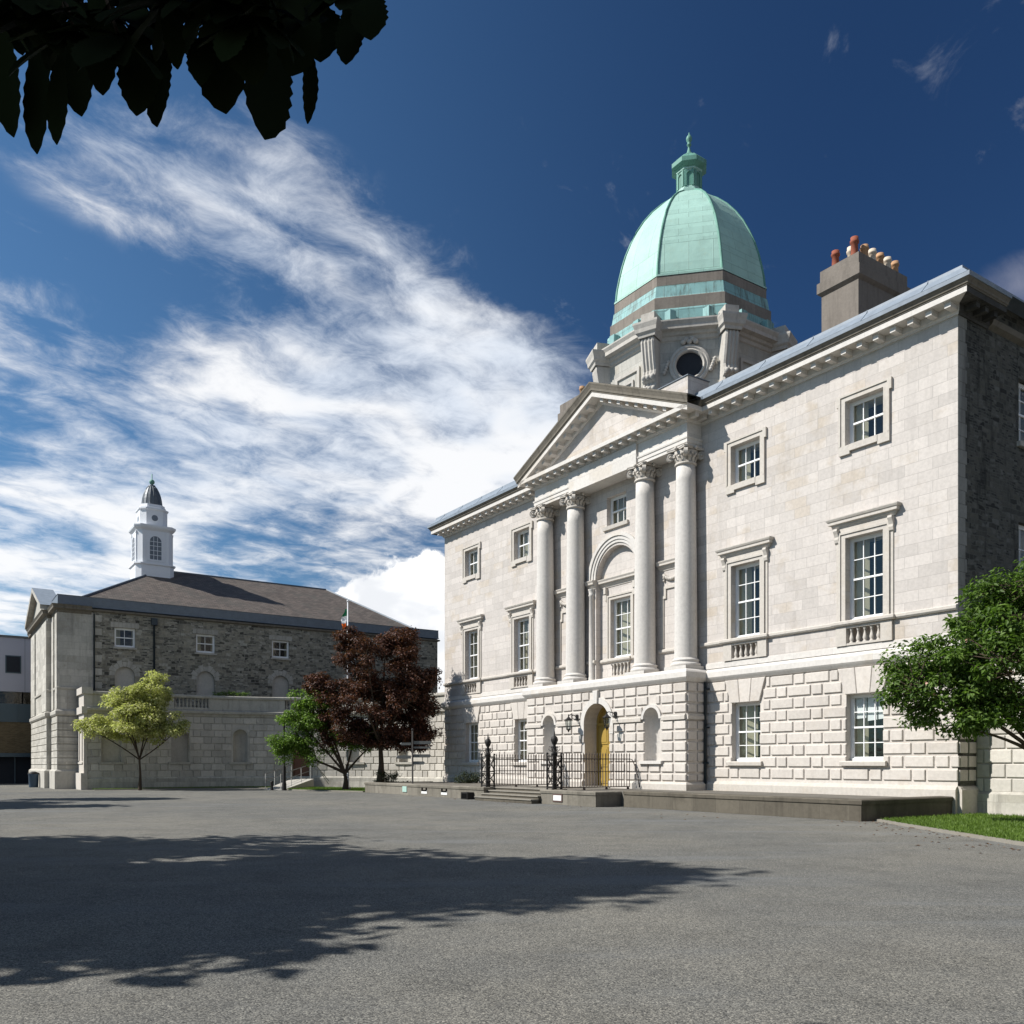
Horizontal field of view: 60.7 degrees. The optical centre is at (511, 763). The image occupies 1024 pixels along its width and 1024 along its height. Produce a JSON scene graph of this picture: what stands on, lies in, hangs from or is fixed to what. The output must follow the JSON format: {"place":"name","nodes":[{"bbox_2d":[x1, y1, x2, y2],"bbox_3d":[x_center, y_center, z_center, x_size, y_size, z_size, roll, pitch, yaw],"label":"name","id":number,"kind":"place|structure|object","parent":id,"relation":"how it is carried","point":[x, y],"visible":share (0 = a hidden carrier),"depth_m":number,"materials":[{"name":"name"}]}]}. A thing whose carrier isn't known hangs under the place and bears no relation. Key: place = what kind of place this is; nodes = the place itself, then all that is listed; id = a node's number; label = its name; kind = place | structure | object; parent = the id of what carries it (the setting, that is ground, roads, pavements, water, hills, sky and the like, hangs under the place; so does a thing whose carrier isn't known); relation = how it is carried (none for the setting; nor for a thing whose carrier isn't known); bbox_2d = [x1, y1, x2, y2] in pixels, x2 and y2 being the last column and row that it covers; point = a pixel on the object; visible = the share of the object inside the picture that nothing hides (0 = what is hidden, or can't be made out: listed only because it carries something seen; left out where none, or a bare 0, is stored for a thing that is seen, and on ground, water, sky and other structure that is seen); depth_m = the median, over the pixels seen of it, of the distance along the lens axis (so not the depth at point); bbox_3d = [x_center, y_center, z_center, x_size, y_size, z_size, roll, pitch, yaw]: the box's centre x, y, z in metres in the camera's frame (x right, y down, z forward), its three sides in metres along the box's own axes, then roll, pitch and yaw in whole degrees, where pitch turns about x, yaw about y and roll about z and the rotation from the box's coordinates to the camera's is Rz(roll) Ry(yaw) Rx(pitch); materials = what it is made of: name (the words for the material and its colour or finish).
{"place":"outdoors","nodes":[
{"label":"outdoors","id":0,"kind":"place"},
{"bbox_2d":[277,786,364,790],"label":"grass","id":1,"kind":"structure","parent":0,"point":[333,788],"depth_m":51.79,"materials":[{"name":"green plant"}]},
{"bbox_2d":[0,783,1023,1023],"bbox_3d":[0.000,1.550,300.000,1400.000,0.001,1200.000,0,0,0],"label":"gravel court","id":2,"kind":"object","parent":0,"point":[215,906],"depth_m":9.01,"materials":[{"name":"gravel"}]},
{"bbox_2d":[0,635,31,783],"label":"office block","id":3,"kind":"structure","parent":2,"relation":"on","point":[15,710],"depth_m":69.20,"materials":[{"name":"white glass"}]},
{"bbox_2d":[5,655,20,673],"bbox_3d":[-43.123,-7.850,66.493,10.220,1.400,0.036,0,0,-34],"label":"window","id":4,"kind":"structure","parent":3,"relation":"in","point":[12,663],"depth_m":68.98,"materials":[{"name":"black glass"}]},
{"bbox_2d":[28,771,38,786],"bbox_3d":[-31.671,1.025,57.934,0.663,1.050,0.680,0,0,-34],"label":"litter bin","id":5,"kind":"object","parent":2,"relation":"on","point":[33,777],"visible":0.98,"depth_m":57.70,"materials":[{"name":"blue metal"}]},
{"bbox_2d":[71,670,190,789],"bbox_3d":[-22.131,-2.012,51.320,6.416,7.128,4.209,0,0,25],"label":"maple tree","id":6,"kind":"object","parent":2,"relation":"on","point":[143,703],"visible":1,"depth_m":50.91,"materials":[{"name":"green plant"}]},
{"bbox_2d":[94,787,269,789],"bbox_3d":[-19.705,1.518,53.746,10.710,0.065,1.069,0,0,-21],"label":"lawn edging","id":7,"kind":"object","parent":2,"relation":"on","point":[183,788],"visible":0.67,"depth_m":53.96,"materials":[{"name":"stone"}]},
{"bbox_2d":[0,0,388,153],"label":"chestnut tree","id":8,"kind":"object","parent":2,"relation":"on","point":[260,53],"visible":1,"depth_m":2.31,"materials":[{"name":"green plant"}]},
{"bbox_2d":[25,474,439,788],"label":"pavilion building","id":9,"kind":"structure","parent":2,"relation":"on","point":[196,634],"depth_m":59.67,"materials":[{"name":"stone"}]},
{"bbox_2d":[113,628,136,649],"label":"window","id":10,"kind":"structure","parent":9,"relation":"in","point":[124,638],"depth_m":56.27,"materials":[{"name":"white paint"}]},
{"bbox_2d":[195,634,216,654],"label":"window","id":11,"kind":"structure","parent":9,"relation":"in","point":[204,643],"depth_m":59.08,"materials":[{"name":"white paint"}]},
{"bbox_2d":[271,640,290,659],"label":"window","id":12,"kind":"structure","parent":9,"relation":"in","point":[280,649],"depth_m":62.06,"materials":[{"name":"white paint"}]},
{"bbox_2d":[75,687,444,789],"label":"screen wall","id":13,"kind":"structure","parent":2,"relation":"on","point":[223,742],"depth_m":56.20,"materials":[{"name":"stone"}]},
{"bbox_2d":[212,689,250,696],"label":"coping weeds","id":14,"kind":"object","parent":13,"relation":"on","point":[231,693],"visible":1,"depth_m":57.12,"materials":[{"name":"green plant"}]},
{"bbox_2d":[293,742,308,775],"bbox_3d":[-13.966,-0.370,58.101,1.102,2.640,0.086,0,0,-2],"label":"door","id":15,"kind":"structure","parent":13,"relation":"in","point":[297,763],"depth_m":58.07,"materials":[{"name":"wood"}]},
{"bbox_2d":[281,711,286,789],"bbox_3d":[-13.326,-0.785,51.200,0.406,4.670,0.406,0,0,34],"label":"lamp post","id":16,"kind":"object","parent":2,"relation":"on","point":[284,785],"visible":0.59,"depth_m":51.12,"materials":[{"name":"black metal"}]},
{"bbox_2d":[265,764,328,789],"bbox_3d":[-13.116,0.790,54.312,2.861,1.541,5.914,0,0,2],"label":"door ramp","id":17,"kind":"structure","parent":2,"relation":"on","point":[294,783],"depth_m":54.68,"materials":[{"name":"concrete"}]},
{"bbox_2d":[287,789,363,791],"bbox_3d":[-11.460,1.518,50.248,8.104,0.065,0.288,0,0,36],"label":"lawn edging","id":18,"kind":"object","parent":2,"relation":"on","point":[324,790],"visible":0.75,"depth_m":49.45,"materials":[{"name":"stone"}]},
{"bbox_2d":[373,770,410,781],"bbox_3d":[-6.905,0.920,49.625,2.147,1.293,2.609,0,0,0],"label":"shrub","id":19,"kind":"object","parent":2,"relation":"on","point":[391,776],"visible":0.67,"depth_m":49.45,"materials":[{"name":"green plant"}]},
{"bbox_2d":[364,781,498,798],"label":"terrace wall","id":20,"kind":"structure","parent":2,"relation":"on","point":[453,791],"depth_m":42.25,"materials":[{"name":"stone"}]},
{"bbox_2d":[402,786,406,791],"bbox_3d":[-5.368,1.260,43.771,0.033,0.280,0.460,0,0,-34],"label":"wall plaque","id":21,"kind":"object","parent":20,"relation":"attached to","point":[404,788],"depth_m":43.75,"materials":[{"name":"teal"}]},
{"bbox_2d":[421,787,426,793],"bbox_3d":[-4.225,1.280,42.069,0.030,0.300,0.560,0,0,-34],"label":"wall vent","id":22,"kind":"object","parent":20,"relation":"attached to","point":[423,791],"depth_m":42.09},
{"bbox_2d":[441,788,446,794],"bbox_3d":[-3.140,1.280,40.449,0.030,0.300,0.560,0,0,-34],"label":"wall vent","id":23,"kind":"object","parent":20,"relation":"attached to","point":[443,792],"depth_m":40.43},
{"bbox_2d":[461,792,473,799],"bbox_3d":[-1.966,1.395,38.377,0.345,0.310,0.550,0,0,-34],"label":"drain box","id":24,"kind":"object","parent":2,"relation":"on","point":[467,795],"visible":0.96,"depth_m":38.18,"materials":[{"name":"black metal"}]},
{"bbox_2d":[452,770,485,782],"bbox_3d":[-2.213,0.940,47.055,2.093,1.246,1.907,0,0,0],"label":"shrub","id":25,"kind":"object","parent":2,"relation":"on","point":[473,778],"visible":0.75,"depth_m":46.79,"materials":[{"name":"green plant"}]},
{"bbox_2d":[474,787,559,803],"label":"entrance steps","id":26,"kind":"structure","parent":2,"relation":"on","point":[527,795],"depth_m":35.69,"materials":[{"name":"stone"}]},
{"bbox_2d":[540,789,621,806],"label":"terrace wall","id":27,"kind":"structure","parent":2,"relation":"on","point":[592,798],"depth_m":31.94,"materials":[{"name":"stone"}]},
{"bbox_2d":[553,794,562,801],"bbox_3d":[1.725,1.290,33.176,0.035,0.300,0.600,0,0,-34],"label":"wall plaque","id":28,"kind":"object","parent":27,"relation":"attached to","point":[557,797],"depth_m":33.13,"materials":[{"name":"white"}]},
{"bbox_2d":[411,796,1020,849],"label":"fallen leaves","id":29,"kind":"object","parent":2,"relation":"on","point":[887,827],"visible":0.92,"depth_m":19.05,"materials":[{"name":"brown plant"}]},
{"bbox_2d":[427,133,1023,814],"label":"domed building","id":30,"kind":"structure","parent":2,"relation":"on","point":[719,533],"depth_m":33.73,"materials":[{"name":"stone"}]},
{"bbox_2d":[456,614,483,692],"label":"window","id":31,"kind":"structure","parent":30,"relation":"in","point":[473,622],"depth_m":49.58,"materials":[{"name":"white paint"}]},
{"bbox_2d":[462,723,478,764],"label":"window","id":32,"kind":"structure","parent":30,"relation":"in","point":[473,727],"depth_m":49.83,"materials":[{"name":"white paint"}]},
{"bbox_2d":[461,541,480,583],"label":"window","id":33,"kind":"structure","parent":30,"relation":"in","point":[475,555],"depth_m":49.64,"materials":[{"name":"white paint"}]},
{"bbox_2d":[510,719,526,764],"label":"window","id":34,"kind":"structure","parent":30,"relation":"in","point":[522,731],"depth_m":45.76,"materials":[{"name":"white paint"}]},
{"bbox_2d":[504,600,536,686],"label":"window","id":35,"kind":"structure","parent":30,"relation":"in","point":[525,609],"depth_m":45.43,"materials":[{"name":"white paint"}]},
{"bbox_2d":[510,521,532,566],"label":"window","id":36,"kind":"structure","parent":30,"relation":"in","point":[525,538],"depth_m":45.45,"materials":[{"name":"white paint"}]},
{"bbox_2d":[565,714,577,731],"bbox_3d":[2.660,-1.810,39.181,0.640,0.820,0.370,0,0,-34],"label":"wall lantern","id":37,"kind":"object","parent":30,"relation":"attached to","point":[568,718],"depth_m":39.08,"materials":[{"name":"black metal"}]},
{"bbox_2d":[596,706,609,785],"bbox_3d":[4.336,-0.830,38.714,0.135,3.720,1.740,0,0,-34],"label":"door","id":38,"kind":"structure","parent":30,"relation":"in","point":[602,735],"depth_m":39.11,"materials":[{"name":"yellow wood"}]},
{"bbox_2d":[602,711,616,729],"bbox_3d":[4.129,-1.810,36.987,0.640,0.820,0.370,0,0,-34],"label":"wall lantern","id":39,"kind":"object","parent":30,"relation":"attached to","point":[608,716],"depth_m":36.88,"materials":[{"name":"black metal"}]},
{"bbox_2d":[602,493,628,531],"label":"window","id":40,"kind":"structure","parent":30,"relation":"in","point":[618,504],"depth_m":39.52,"materials":[{"name":"white paint"}]},
{"bbox_2d":[603,580,634,675],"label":"window","id":41,"kind":"structure","parent":30,"relation":"in","point":[624,607],"depth_m":39.56,"materials":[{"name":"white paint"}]},
{"bbox_2d":[715,536,773,657],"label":"window","id":42,"kind":"structure","parent":30,"relation":"in","point":[751,579],"depth_m":33.26,"materials":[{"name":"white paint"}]},
{"bbox_2d":[726,702,762,765],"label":"window","id":43,"kind":"structure","parent":30,"relation":"in","point":[747,714],"depth_m":33.33,"materials":[{"name":"white paint"}]},
{"bbox_2d":[724,427,766,494],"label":"window","id":44,"kind":"structure","parent":30,"relation":"in","point":[743,461],"depth_m":33.28,"materials":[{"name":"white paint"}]},
{"bbox_2d":[839,692,886,765],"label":"window","id":45,"kind":"structure","parent":30,"relation":"in","point":[867,715],"depth_m":29.24,"materials":[{"name":"white paint"}]},
{"bbox_2d":[825,501,901,642],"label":"window","id":46,"kind":"structure","parent":30,"relation":"in","point":[872,555],"depth_m":29.17,"materials":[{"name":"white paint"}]},
{"bbox_2d":[836,376,892,456],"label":"window","id":47,"kind":"structure","parent":30,"relation":"in","point":[870,416],"depth_m":29.10,"materials":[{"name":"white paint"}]},
{"bbox_2d":[1017,383,1023,448],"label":"window","id":48,"kind":"structure","parent":30,"relation":"in","point":[1020,443],"depth_m":29.02,"materials":[{"name":"white paint"}]},
{"bbox_2d":[1019,525,1023,577],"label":"window","id":49,"kind":"structure","parent":30,"relation":"in","point":[1021,528],"depth_m":29.17,"materials":[{"name":"white paint"}]},
{"bbox_2d":[623,790,952,821],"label":"terrace wall","id":50,"kind":"structure","parent":2,"relation":"on","point":[861,810],"depth_m":25.67,"materials":[{"name":"stone"}]},
{"bbox_2d":[875,817,1023,845],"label":"lawn edging","id":51,"kind":"object","parent":2,"relation":"on","point":[1007,841],"visible":0.86,"depth_m":19.06,"materials":[{"name":"stone"}]},
{"bbox_2d":[976,626,1023,815],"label":"screen wall","id":52,"kind":"structure","parent":2,"relation":"on","point":[1000,775],"depth_m":25.89,"materials":[{"name":"white stone"}]},
{"bbox_2d":[0,0,1023,692],"label":"sky","id":53,"kind":"structure","parent":0,"point":[324,340],"materials":[{"name":"blue"}]},
{"bbox_2d":[393,782,892,805],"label":"terrace pavement","id":54,"kind":"structure","parent":0,"point":[707,791],"depth_m":32.67,"materials":[{"name":"stone"}]},
{"bbox_2d":[301,625,442,781],"bbox_3d":[-7.951,-3.444,49.585,8.159,9.013,5.884,0,0,0],"label":"copper tree","id":55,"kind":"object","parent":54,"relation":"on","point":[406,697],"visible":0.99,"depth_m":49.04,"materials":[{"name":"brown plant"}]},
{"bbox_2d":[396,728,431,783],"bbox_3d":[-5.150,-0.410,45.922,1.876,2.920,0.139,0,0,-4],"label":"fingerpost","id":56,"kind":"object","parent":54,"relation":"on","point":[416,755],"visible":1,"depth_m":45.93,"materials":[{"name":"black metal"}]},
{"bbox_2d":[481,735,559,786],"bbox_3d":[0.449,-0.150,39.145,4.254,2.420,0.563,0,0,-37],"label":"iron railing","id":57,"kind":"object","parent":54,"relation":"on","point":[488,756],"visible":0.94,"depth_m":38.49,"materials":[{"name":"black metal"}]},
{"bbox_2d":[546,729,639,789],"bbox_3d":[3.252,-0.150,34.956,4.254,2.420,0.563,0,0,-30],"label":"iron railing","id":58,"kind":"object","parent":54,"relation":"on","point":[554,750],"visible":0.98,"depth_m":34.64,"materials":[{"name":"black metal"}]},
{"bbox_2d":[880,812,1023,841],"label":"lawn","id":59,"kind":"structure","parent":0,"point":[981,827],"depth_m":20.97,"materials":[{"name":"plant"}]},
{"bbox_2d":[872,557,1023,749],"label":"magnolia tree","id":60,"kind":"object","parent":59,"relation":"on","point":[973,681],"visible":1,"depth_m":21.92,"materials":[{"name":"green plant"}]},
{"label":"lawn","id":61,"kind":"structure","parent":0,"visible":0},
{"bbox_2d":[264,686,379,789],"bbox_3d":[-10.545,-1.613,50.122,7.057,6.247,3.438,0,0,0],"label":"acer tree","id":62,"kind":"object","parent":61,"relation":"on","point":[301,717],"visible":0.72,"depth_m":49.58,"materials":[{"name":"green plant"}]},
{"bbox_2d":[347,600,350,788],"bbox_3d":[-9.679,-4.060,51.595,0.400,11.220,0.400,0,0,-34],"label":"flagpole","id":63,"kind":"object","parent":61,"relation":"on","point":[347,678],"visible":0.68,"depth_m":51.55,"materials":[{"name":"metal"}]},
{"bbox_2d":[341,609,346,628],"bbox_3d":[-9.893,-8.495,51.631,0.392,1.310,0.134,0,0,6],"label":"flag","id":64,"kind":"object","parent":63,"relation":"hanging from","point":[344,618],"visible":0.84,"depth_m":51.62,"materials":[{"name":"multicoloured fabric"}]},
{"label":"lawn","id":65,"kind":"structure","parent":0,"visible":0},
{"bbox_2d":[93,786,270,788],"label":"grass","id":66,"kind":"structure","parent":65,"relation":"on","point":[185,787],"depth_m":54.53,"materials":[{"name":"green plant"}]}
]}

